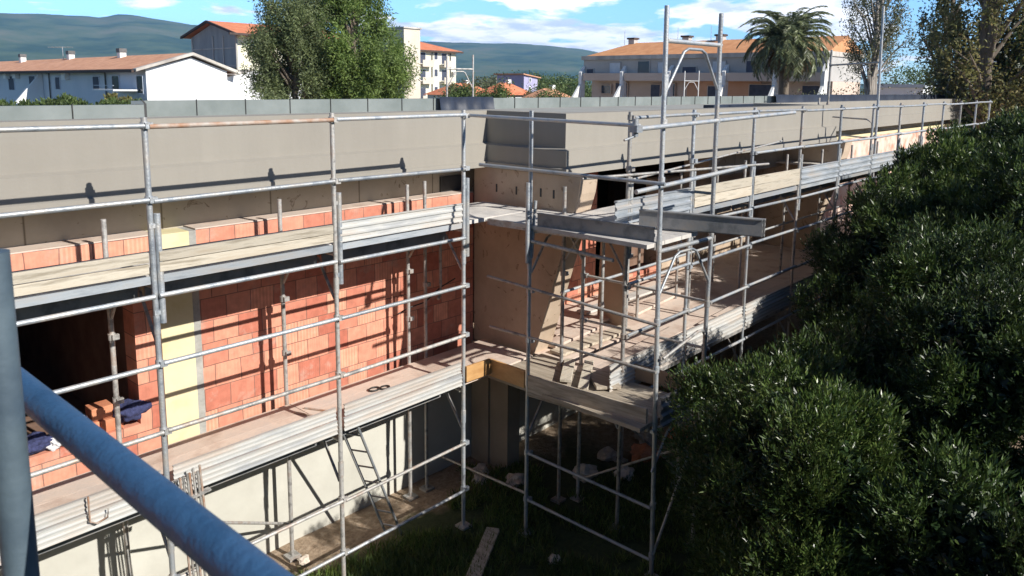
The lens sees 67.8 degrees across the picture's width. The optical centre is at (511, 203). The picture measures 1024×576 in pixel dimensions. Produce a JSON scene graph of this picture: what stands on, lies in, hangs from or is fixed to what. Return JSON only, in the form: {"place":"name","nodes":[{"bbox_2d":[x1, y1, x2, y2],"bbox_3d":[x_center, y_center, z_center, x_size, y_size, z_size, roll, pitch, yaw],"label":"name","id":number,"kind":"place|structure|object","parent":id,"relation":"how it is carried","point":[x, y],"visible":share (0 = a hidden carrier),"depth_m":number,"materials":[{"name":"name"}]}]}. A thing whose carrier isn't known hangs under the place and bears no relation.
{"place":"outdoors","nodes":[
{"label":"outdoors","id":0,"kind":"place"},
{"bbox_2d":[180,20,333,97],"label":"screened house","id":1,"kind":"structure","parent":0,"point":[217,41],"depth_m":75.95,"materials":[{"name":"paint"}]},
{"bbox_2d":[0,13,967,90],"bbox_3d":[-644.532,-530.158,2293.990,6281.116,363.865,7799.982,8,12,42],"label":"hills","id":2,"kind":"structure","parent":0,"point":[36,36],"depth_m":3056.47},
{"bbox_2d":[288,453,724,575],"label":"grass","id":3,"kind":"structure","parent":0,"point":[510,519],"depth_m":9.45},
{"bbox_2d":[0,0,1021,83],"label":"sky","id":4,"kind":"structure","parent":0,"point":[591,25],"materials":[{"name":"blue"}]},
{"bbox_2d":[493,73,540,91],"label":"lilac house","id":5,"kind":"structure","parent":0,"point":[518,79],"depth_m":99.59,"materials":[{"name":"paint"}]},
{"bbox_2d":[267,88,1022,575],"bbox_3d":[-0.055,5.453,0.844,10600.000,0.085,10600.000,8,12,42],"label":"ground","id":6,"kind":"structure","parent":0,"point":[363,524],"depth_m":9.94,"materials":[{"name":"plant"}]},
{"bbox_2d":[0,91,142,105],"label":"hedge","id":7,"kind":"object","parent":6,"relation":"on","point":[66,99],"visible":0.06,"depth_m":42.23,"materials":[{"name":"green plant"}]},
{"bbox_2d":[98,91,133,102],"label":"dry bush","id":8,"kind":"object","parent":6,"relation":"on","point":[113,95],"visible":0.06,"depth_m":52.27,"materials":[{"name":"green plant"}]},
{"bbox_2d":[0,47,240,104],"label":"row house","id":9,"kind":"structure","parent":6,"relation":"on","point":[186,76],"depth_m":57.73,"materials":[{"name":"paint"}]},
{"bbox_2d":[8,76,15,90],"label":"window","id":10,"kind":"structure","parent":9,"relation":"in","point":[11,82],"depth_m":74.12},
{"bbox_2d":[54,77,60,89],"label":"window","id":11,"kind":"structure","parent":9,"relation":"in","point":[57,79],"depth_m":65.39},
{"bbox_2d":[92,76,100,88],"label":"window","id":12,"kind":"structure","parent":9,"relation":"in","point":[95,79],"depth_m":59.55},
{"bbox_2d":[111,75,120,88],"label":"window","id":13,"kind":"structure","parent":9,"relation":"in","point":[115,79],"depth_m":56.92,"materials":[{"name":"grey glass"}]},
{"bbox_2d":[136,75,143,93],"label":"window","id":14,"kind":"structure","parent":9,"relation":"in","point":[139,78],"depth_m":54.05,"materials":[{"name":"grey glass"}]},
{"bbox_2d":[0,248,293,575],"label":"blue handrail","id":15,"kind":"object","parent":6,"relation":"on","point":[207,541],"visible":1,"depth_m":1.09,"materials":[{"name":"metal"}]},
{"bbox_2d":[227,69,301,99],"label":"white house","id":16,"kind":"structure","parent":6,"relation":"on","point":[234,81],"depth_m":59.18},
{"bbox_2d":[0,110,532,575],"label":"facade scaffold","id":17,"kind":"object","parent":6,"relation":"on","point":[73,509],"visible":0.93,"depth_m":7.42,"materials":[{"name":"metal"}]},
{"bbox_2d":[179,464,211,575],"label":"bar bundle","id":18,"kind":"object","parent":17,"relation":"hanging from","point":[202,491],"visible":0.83,"depth_m":6.74,"materials":[{"name":"metal"}]},
{"bbox_2d":[294,411,311,415],"bbox_3d":[-2.223,2.315,8.332,0.377,0.024,0.024,4,9,20],"label":"steel bar","id":19,"kind":"object","parent":17,"relation":"on","point":[300,413],"visible":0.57,"depth_m":8.35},
{"bbox_2d":[304,407,324,410],"bbox_3d":[-2.148,2.295,8.465,0.358,0.024,0.024,3,9,16],"label":"steel bar","id":20,"kind":"object","parent":17,"relation":"on","point":[308,408],"visible":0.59,"depth_m":8.47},
{"bbox_2d":[368,385,389,391],"bbox_3d":[-1.585,2.202,9.075,0.275,0.017,0.125,-4,10,-27],"label":"wire coil","id":21,"kind":"object","parent":17,"relation":"on","point":[379,388],"visible":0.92,"depth_m":9.07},
{"bbox_2d":[398,278,455,313],"bbox_3d":[-1.123,1.233,10.168,0.913,0.345,0.034,-7,11,-40],"label":"cable","id":22,"kind":"object","parent":17,"relation":"hanging from","point":[428,298],"visible":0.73,"depth_m":10.16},
{"bbox_2d":[235,0,335,99],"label":"broadleaf tree","id":23,"kind":"object","parent":6,"relation":"on","point":[295,26],"visible":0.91,"depth_m":35.93,"materials":[{"name":"green plant"}]},
{"bbox_2d":[297,554,309,565],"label":"rubble stone","id":24,"kind":"object","parent":6,"relation":"on","point":[303,560],"visible":1,"depth_m":8.80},
{"bbox_2d":[284,0,425,98],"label":"tree","id":25,"kind":"object","parent":6,"relation":"on","point":[375,69],"visible":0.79,"depth_m":36.94,"materials":[{"name":"green plant"}]},
{"bbox_2d":[343,426,401,534],"bbox_3d":[-1.638,3.262,8.915,0.253,1.781,0.903,5,10,25],"label":"ladder","id":26,"kind":"object","parent":6,"relation":"on","point":[365,481],"visible":0.77,"depth_m":8.87,"materials":[{"name":"metal"}]},
{"bbox_2d":[328,540,428,575],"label":"weeds","id":27,"kind":"object","parent":6,"relation":"on","point":[387,564],"visible":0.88,"depth_m":8.66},
{"bbox_2d":[363,26,463,98],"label":"apartment block","id":28,"kind":"structure","parent":6,"relation":"on","point":[431,60],"depth_m":108.60,"materials":[{"name":"white paint"}]},
{"bbox_2d":[420,69,425,80],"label":"window","id":29,"kind":"structure","parent":28,"relation":"in","point":[423,74],"depth_m":108.42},
{"bbox_2d":[420,52,425,63],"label":"window","id":30,"kind":"structure","parent":28,"relation":"in","point":[422,54],"depth_m":108.00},
{"bbox_2d":[421,88,425,97],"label":"window","id":31,"kind":"structure","parent":28,"relation":"in","point":[423,90],"depth_m":108.82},
{"bbox_2d":[441,70,445,80],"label":"window","id":32,"kind":"structure","parent":28,"relation":"in","point":[443,72],"depth_m":111.27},
{"bbox_2d":[441,53,446,63],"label":"window","id":33,"kind":"structure","parent":28,"relation":"in","point":[443,55],"depth_m":110.93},
{"bbox_2d":[424,80,483,97],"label":"bungalow","id":34,"kind":"object","parent":6,"relation":"on","point":[432,94],"visible":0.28,"depth_m":92.97,"materials":[{"name":"orange tile"}]},
{"bbox_2d":[437,75,475,96],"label":"background tree","id":35,"kind":"object","parent":6,"relation":"on","point":[454,88],"visible":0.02,"depth_m":75.12,"materials":[{"name":"green plant"}]},
{"bbox_2d":[434,81,480,97],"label":"background tree","id":36,"kind":"object","parent":6,"relation":"on","point":[459,92],"visible":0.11,"depth_m":69.07,"materials":[{"name":"green plant"}]},
{"bbox_2d":[446,55,473,96],"bbox_3d":[-1.409,-0.842,20.659,0.802,6.287,0.050,-4,10,-26],"label":"scaffold frame","id":37,"kind":"object","parent":6,"relation":"on","point":[447,84],"visible":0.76,"depth_m":20.21,"materials":[{"name":"metal"}]},
{"bbox_2d":[472,474,486,484],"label":"rubble stone","id":38,"kind":"object","parent":6,"relation":"on","point":[478,479],"visible":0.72,"depth_m":10.61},
{"bbox_2d":[471,463,489,474],"bbox_3d":[-0.441,3.819,10.878,0.233,0.193,0.307,8,12,42],"label":"rubble stone","id":39,"kind":"object","parent":6,"relation":"on","point":[480,465],"visible":0.59,"depth_m":10.85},
{"bbox_2d":[0,95,962,575],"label":"unfinished building","id":40,"kind":"structure","parent":6,"relation":"on","point":[48,169],"depth_m":9.61,"materials":[{"name":"concrete"}]},
{"bbox_2d":[27,431,52,455],"bbox_3d":[-4.435,2.229,7.035,0.232,0.208,0.388,8,12,42],"label":"crumpled work jacket","id":41,"kind":"object","parent":40,"relation":"on","point":[38,441],"visible":0.58,"depth_m":7.03,"materials":[{"name":"blue fabric"}]},
{"bbox_2d":[46,438,61,451],"bbox_3d":[-4.286,2.229,7.167,0.143,0.188,0.231,8,12,42],"label":"rag","id":42,"kind":"object","parent":40,"relation":"on","point":[55,445],"visible":0.43,"depth_m":7.12,"materials":[{"name":"white fabric"}]},
{"bbox_2d":[99,416,123,431],"bbox_3d":[-4.018,2.180,7.600,0.180,0.125,0.200,8,12,42],"label":"clay block","id":43,"kind":"object","parent":40,"relation":"on","point":[108,424],"depth_m":7.52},
{"bbox_2d":[85,399,112,421],"bbox_3d":[-4.094,2.055,7.556,0.180,0.125,0.200,8,12,42],"label":"clay block","id":44,"kind":"object","parent":43,"relation":"on","point":[98,410],"depth_m":7.50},
{"bbox_2d":[112,399,151,422],"bbox_3d":[-3.840,2.074,7.668,0.260,0.239,0.350,5,10,28],"label":"jacket","id":45,"kind":"object","parent":40,"relation":"on","point":[132,410],"visible":0.8,"depth_m":7.59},
{"bbox_2d":[439,97,494,109],"bbox_3d":[-1.214,-2.542,19.481,0.410,0.376,1.900,8,12,42],"label":"tarpaulin","id":46,"kind":"object","parent":40,"relation":"on","point":[463,103],"visible":0.81,"depth_m":19.31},
{"bbox_2d":[548,323,603,347],"bbox_3d":[0.901,1.904,11.069,0.240,0.058,1.201,8,11,40],"label":"loose board","id":47,"kind":"object","parent":40,"relation":"on","point":[573,334],"visible":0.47,"depth_m":11.05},
{"bbox_2d":[554,315,609,336],"bbox_3d":[1.120,1.832,11.609,1.506,0.050,0.220,-7,12,-42],"label":"loose board","id":48,"kind":"object","parent":40,"relation":"on","point":[569,327],"visible":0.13,"depth_m":11.50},
{"bbox_2d":[550,325,631,356],"bbox_3d":[1.155,1.951,10.877,1.552,0.048,0.240,-8,12,-44],"label":"loose board","id":49,"kind":"object","parent":40,"relation":"on","point":[593,339],"visible":0.65,"depth_m":10.78,"materials":[{"name":"brown wood"}]},
{"bbox_2d":[597,242,623,325],"bbox_3d":[1.546,1.055,11.719,0.063,1.740,0.699,-4,10,-27],"label":"shuttering sheet","id":50,"kind":"object","parent":40,"relation":"on","point":[613,292],"visible":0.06,"depth_m":11.70,"materials":[{"name":"wood"}]},
{"bbox_2d":[577,285,667,314],"bbox_3d":[1.928,1.623,13.022,0.200,0.056,2.302,9,12,44],"label":"loose board","id":51,"kind":"object","parent":40,"relation":"on","point":[631,296],"visible":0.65,"depth_m":13.13,"materials":[{"name":"wood"}]},
{"bbox_2d":[635,248,640,317],"bbox_3d":[1.983,0.879,11.906,0.120,1.960,0.120,8,12,42],"label":"steel prop","id":52,"kind":"object","parent":40,"relation":"on","point":[637,277],"visible":0.35,"depth_m":11.95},
{"bbox_2d":[628,290,680,316],"bbox_3d":[2.347,1.668,12.780,0.250,0.040,1.707,7,11,37],"label":"loose board","id":53,"kind":"object","parent":40,"relation":"on","point":[647,305],"visible":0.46,"depth_m":12.61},
{"bbox_2d":[674,172,682,298],"bbox_3d":[2.851,0.560,13.043,0.120,2.260,0.120,8,12,42],"label":"steel prop","id":54,"kind":"object","parent":40,"relation":"on","point":[677,259],"visible":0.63,"depth_m":13.11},
{"bbox_2d":[711,158,721,281],"bbox_3d":[3.788,0.340,14.199,0.120,2.360,0.120,8,12,42],"label":"steel prop","id":55,"kind":"object","parent":40,"relation":"on","point":[714,238],"visible":0.58,"depth_m":14.25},
{"bbox_2d":[776,94,946,102],"bbox_3d":[12.778,-3.600,26.905,14.224,0.498,0.422,-7,12,-42],"label":"parapet","id":56,"kind":"object","parent":40,"relation":"on","point":[797,98],"visible":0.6,"depth_m":25.26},
{"bbox_2d":[466,527,499,575],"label":"plank","id":57,"kind":"object","parent":6,"relation":"on","point":[482,548],"visible":0.97,"depth_m":8.98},
{"bbox_2d":[475,72,515,97],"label":"background tree","id":58,"kind":"object","parent":6,"relation":"on","point":[502,92],"visible":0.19,"depth_m":56.56,"materials":[{"name":"green plant"}]},
{"bbox_2d":[459,72,541,88],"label":"background tree","id":59,"kind":"object","parent":6,"relation":"on","point":[489,82],"visible":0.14,"depth_m":141.31,"materials":[{"name":"green plant"}]},
{"bbox_2d":[480,80,529,97],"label":"bungalow","id":60,"kind":"object","parent":6,"relation":"on","point":[519,92],"visible":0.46,"depth_m":83.26,"materials":[{"name":"orange tile"}]},
{"bbox_2d":[506,473,524,486],"bbox_3d":[0.064,3.859,10.626,0.327,0.199,0.300,1,9,2],"label":"rubble stone","id":61,"kind":"object","parent":6,"relation":"on","point":[518,477],"visible":0.66,"depth_m":10.56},
{"bbox_2d":[522,85,570,97],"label":"bungalow","id":62,"kind":"object","parent":6,"relation":"on","point":[531,95],"visible":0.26,"depth_m":78.91,"materials":[{"name":"tile"}]},
{"bbox_2d":[511,70,585,95],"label":"background tree","id":63,"kind":"object","parent":6,"relation":"on","point":[541,80],"visible":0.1,"depth_m":143.44,"materials":[{"name":"green plant"}]},
{"bbox_2d":[511,78,587,97],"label":"background tree","id":64,"kind":"object","parent":6,"relation":"on","point":[537,89],"visible":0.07,"depth_m":80.19,"materials":[{"name":"green plant"}]},
{"bbox_2d":[548,554,560,563],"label":"rubble stone","id":65,"kind":"object","parent":6,"relation":"on","point":[550,557],"visible":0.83,"depth_m":8.88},
{"bbox_2d":[532,83,587,97],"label":"background tree","id":66,"kind":"object","parent":6,"relation":"on","point":[545,95],"visible":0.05,"depth_m":76.21,"materials":[{"name":"green plant"}]},
{"bbox_2d":[538,73,591,96],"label":"background tree","id":67,"kind":"object","parent":6,"relation":"on","point":[573,81],"visible":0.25,"depth_m":142.70,"materials":[{"name":"green plant"}]},
{"bbox_2d":[572,463,597,482],"bbox_3d":[1.064,3.830,10.837,0.315,0.267,0.424,8,12,42],"label":"rubble stone","id":68,"kind":"object","parent":6,"relation":"on","point":[587,469],"visible":0.61,"depth_m":10.76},
{"bbox_2d":[597,446,616,461],"bbox_3d":[1.437,3.759,11.405,0.276,0.196,0.325,8,12,42],"label":"rubble stone","id":69,"kind":"object","parent":6,"relation":"on","point":[607,454],"visible":0.96,"depth_m":11.35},
{"bbox_2d":[614,466,634,480],"bbox_3d":[1.603,3.852,10.844,0.264,0.181,0.347,22,23,67],"label":"rubble stone","id":70,"kind":"object","parent":6,"relation":"on","point":[626,471],"visible":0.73,"depth_m":10.78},
{"bbox_2d":[465,5,795,575],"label":"corner scaffold","id":71,"kind":"object","parent":6,"relation":"on","point":[634,407],"visible":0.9,"depth_m":8.64,"materials":[{"name":"metal"}]},
{"bbox_2d":[560,358,574,381],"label":"loose board","id":72,"kind":"object","parent":71,"relation":"on","point":[567,370],"visible":1,"depth_m":9.56,"materials":[{"name":"brown wood"}]},
{"bbox_2d":[639,209,765,236],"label":"metal planks","id":73,"kind":"object","parent":71,"relation":"on","point":[725,224],"visible":0.95,"depth_m":8.38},
{"bbox_2d":[630,443,659,463],"bbox_3d":[1.990,3.740,11.425,0.478,0.308,0.436,-2,9,-16],"label":"rubble stone","id":74,"kind":"object","parent":6,"relation":"on","point":[640,451],"visible":0.64,"depth_m":11.33,"materials":[{"name":"stone"}]},
{"bbox_2d":[633,429,658,444],"bbox_3d":[2.107,3.670,11.977,0.375,0.257,0.444,8,12,42],"label":"rubble stone","id":75,"kind":"object","parent":6,"relation":"on","point":[646,436],"visible":0.44,"depth_m":11.88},
{"bbox_2d":[667,426,690,443],"bbox_3d":[2.678,3.644,12.015,0.502,0.305,0.444,-2,9,-16],"label":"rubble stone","id":76,"kind":"object","parent":6,"relation":"on","point":[668,436],"visible":0.12,"depth_m":11.97,"materials":[{"name":"stone"}]},
{"bbox_2d":[683,71,699,96],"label":"scaffold frame","id":77,"kind":"object","parent":6,"relation":"on","point":[693,82],"visible":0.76,"depth_m":42.70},
{"bbox_2d":[551,100,992,533],"bbox_3d":[7.456,0.447,16.527,1.100,5.222,19.745,8,12,42],"label":"facade scaffold","id":78,"kind":"object","parent":6,"relation":"on","point":[769,296],"visible":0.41,"depth_m":11.36,"materials":[{"name":"metal"}]},
{"bbox_2d":[578,360,593,390],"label":"loose board","id":79,"kind":"object","parent":78,"relation":"on","point":[584,380],"visible":0.87,"depth_m":9.43,"materials":[{"name":"brown wood"}]},
{"bbox_2d":[599,242,604,350],"bbox_3d":[1.238,1.099,10.437,0.120,1.960,0.120,8,12,42],"label":"steel prop","id":80,"kind":"object","parent":78,"relation":"on","point":[601,303],"visible":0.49,"depth_m":10.45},
{"bbox_2d":[590,371,620,389],"bbox_3d":[1.126,2.169,9.362,0.300,0.050,0.532,0,9,-6],"label":"loose board","id":81,"kind":"object","parent":78,"relation":"on","point":[599,380],"visible":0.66,"depth_m":9.29,"materials":[{"name":"brown wood"}]},
{"bbox_2d":[613,324,688,360],"bbox_3d":[1.992,1.962,10.756,0.240,0.051,1.804,8,11,38],"label":"loose board","id":82,"kind":"object","parent":78,"relation":"on","point":[672,330],"visible":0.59,"depth_m":10.73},
{"bbox_2d":[697,297,754,325],"bbox_3d":[3.514,1.748,12.263,0.240,0.044,1.904,8,11,38],"label":"loose board","id":83,"kind":"object","parent":78,"relation":"on","point":[732,307],"visible":0.44,"depth_m":12.38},
{"bbox_2d":[656,339,918,575],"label":"evergreen shrub","id":84,"kind":"object","parent":6,"relation":"on","point":[792,453],"visible":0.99,"depth_m":5.85,"materials":[{"name":"green plant"}]},
{"bbox_2d":[736,5,838,94],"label":"palm tree","id":85,"kind":"object","parent":6,"relation":"on","point":[786,39],"visible":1,"depth_m":45.15,"materials":[{"name":"green plant"}]},
{"bbox_2d":[792,86,848,94],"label":"background tree","id":86,"kind":"object","parent":6,"relation":"on","point":[821,91],"visible":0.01,"depth_m":48.99,"materials":[{"name":"green plant"}]},
{"bbox_2d":[775,6,884,328],"bbox_3d":[6.958,-0.567,16.818,2.396,7.128,1.305,8,12,42],"label":"corner scaffold","id":87,"kind":"object","parent":6,"relation":"on","point":[880,61],"visible":0.47,"depth_m":15.76,"materials":[{"name":"metal"}]},
{"bbox_2d":[721,182,952,571],"bbox_3d":[4.731,2.047,10.076,3.507,4.212,7.304,8,12,42],"label":"evergreen shrub","id":88,"kind":"object","parent":6,"relation":"on","point":[842,327],"visible":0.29,"depth_m":11.33,"materials":[{"name":"green plant"}]},
{"bbox_2d":[835,0,918,94],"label":"eucalyptus","id":89,"kind":"object","parent":6,"relation":"on","point":[870,79],"visible":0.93,"depth_m":39.54,"materials":[{"name":"green plant"}]},
{"bbox_2d":[816,134,1023,318],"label":"evergreen shrub","id":90,"kind":"object","parent":6,"relation":"on","point":[941,192],"visible":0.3,"depth_m":12.30,"materials":[{"name":"green plant"}]},
{"bbox_2d":[880,60,970,95],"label":"background tree","id":91,"kind":"object","parent":6,"relation":"on","point":[907,76],"visible":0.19,"depth_m":81.72,"materials":[{"name":"green plant"}]},
{"bbox_2d":[834,429,1023,575],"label":"evergreen shrub","id":92,"kind":"object","parent":6,"relation":"on","point":[954,536],"visible":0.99,"depth_m":5.06,"materials":[{"name":"green plant"}]},
{"bbox_2d":[853,206,1023,572],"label":"evergreen shrub","id":93,"kind":"object","parent":6,"relation":"on","point":[964,321],"visible":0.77,"depth_m":6.37,"materials":[{"name":"green plant"}]},
{"bbox_2d":[906,83,970,128],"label":"background tree","id":94,"kind":"object","parent":6,"relation":"on","point":[935,92],"visible":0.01,"depth_m":53.70,"materials":[{"name":"green plant"}]},
{"bbox_2d":[915,0,973,121],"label":"oak tree","id":95,"kind":"object","parent":6,"relation":"on","point":[941,3],"visible":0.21,"depth_m":33.24,"materials":[{"name":"green plant"}]},
{"bbox_2d":[950,86,972,128],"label":"background tree","id":96,"kind":"object","parent":6,"relation":"on","point":[962,118],"visible":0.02,"depth_m":50.30,"materials":[{"name":"green plant"}]},
{"bbox_2d":[902,0,1023,130],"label":"oak tree","id":97,"kind":"object","parent":6,"relation":"on","point":[990,28],"visible":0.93,"depth_m":29.76,"materials":[{"name":"green plant"}]},
{"bbox_2d":[916,118,1023,189],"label":"evergreen shrub","id":98,"kind":"object","parent":6,"relation":"on","point":[977,137],"visible":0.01,"depth_m":16.15,"materials":[{"name":"green plant"}]},
{"bbox_2d":[948,105,1023,270],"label":"evergreen shrub","id":99,"kind":"object","parent":6,"relation":"on","point":[1007,193],"visible":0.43,"depth_m":10.84,"materials":[{"name":"green plant"}]},
{"bbox_2d":[955,0,1023,131],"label":"oak tree","id":100,"kind":"object","parent":6,"relation":"on","point":[1003,64],"visible":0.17,"depth_m":30.36,"materials":[{"name":"green plant"}]},
{"bbox_2d":[572,26,863,96],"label":"terrace house","id":101,"kind":"structure","parent":0,"point":[633,68],"depth_m":60.91,"materials":[{"name":"paint"}]},
{"bbox_2d":[586,68,593,72],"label":"window","id":102,"kind":"structure","parent":101,"relation":"in","point":[588,70],"depth_m":67.02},
{"bbox_2d":[601,85,611,93],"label":"window","id":103,"kind":"structure","parent":101,"relation":"in","point":[605,89],"depth_m":67.47,"materials":[{"name":"grey glass"}]},
{"bbox_2d":[609,62,620,72],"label":"window","id":104,"kind":"structure","parent":101,"relation":"in","point":[614,67],"depth_m":65.26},
{"bbox_2d":[615,82,627,96],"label":"window","id":105,"kind":"structure","parent":101,"relation":"in","point":[616,83],"depth_m":66.13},
{"bbox_2d":[637,60,650,72],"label":"window","id":106,"kind":"structure","parent":101,"relation":"in","point":[642,66],"depth_m":63.33,"materials":[{"name":"grey glass"}]},
{"bbox_2d":[650,84,660,96],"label":"window","id":107,"kind":"structure","parent":101,"relation":"in","point":[655,89],"depth_m":64.13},
{"bbox_2d":[657,61,662,72],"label":"window","id":108,"kind":"structure","parent":101,"relation":"in","point":[659,64],"depth_m":62.31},
{"bbox_2d":[673,83,675,95],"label":"window","id":109,"kind":"structure","parent":101,"relation":"in","point":[674,84],"depth_m":62.92,"materials":[{"name":"grey glass"}]},
{"bbox_2d":[682,66,696,72],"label":"window","id":110,"kind":"structure","parent":101,"relation":"in","point":[688,69],"depth_m":60.52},
{"bbox_2d":[707,85,715,95],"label":"window","id":111,"kind":"structure","parent":101,"relation":"in","point":[711,90],"depth_m":60.73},
{"bbox_2d":[711,60,726,72],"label":"window","id":112,"kind":"structure","parent":101,"relation":"in","point":[714,63],"depth_m":58.95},
{"bbox_2d":[745,60,762,72],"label":"window","id":113,"kind":"structure","parent":101,"relation":"in","point":[748,68],"depth_m":57.17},
{"bbox_2d":[748,84,771,95],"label":"window","id":114,"kind":"structure","parent":101,"relation":"in","point":[754,89],"depth_m":58.03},
{"bbox_2d":[801,85,819,94],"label":"window","id":115,"kind":"structure","parent":101,"relation":"in","point":[804,88],"depth_m":55.46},
{"bbox_2d":[703,104,752,107],"bbox_3d":[6.049,-2.311,18.567,0.250,0.232,5.200,8,12,42],"label":"membrane roll","id":116,"kind":"object","parent":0,"point":[729,105],"visible":0.14,"depth_m":17.25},
{"bbox_2d":[876,84,935,94],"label":"white shed","id":117,"kind":"structure","parent":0,"point":[899,89],"depth_m":65.89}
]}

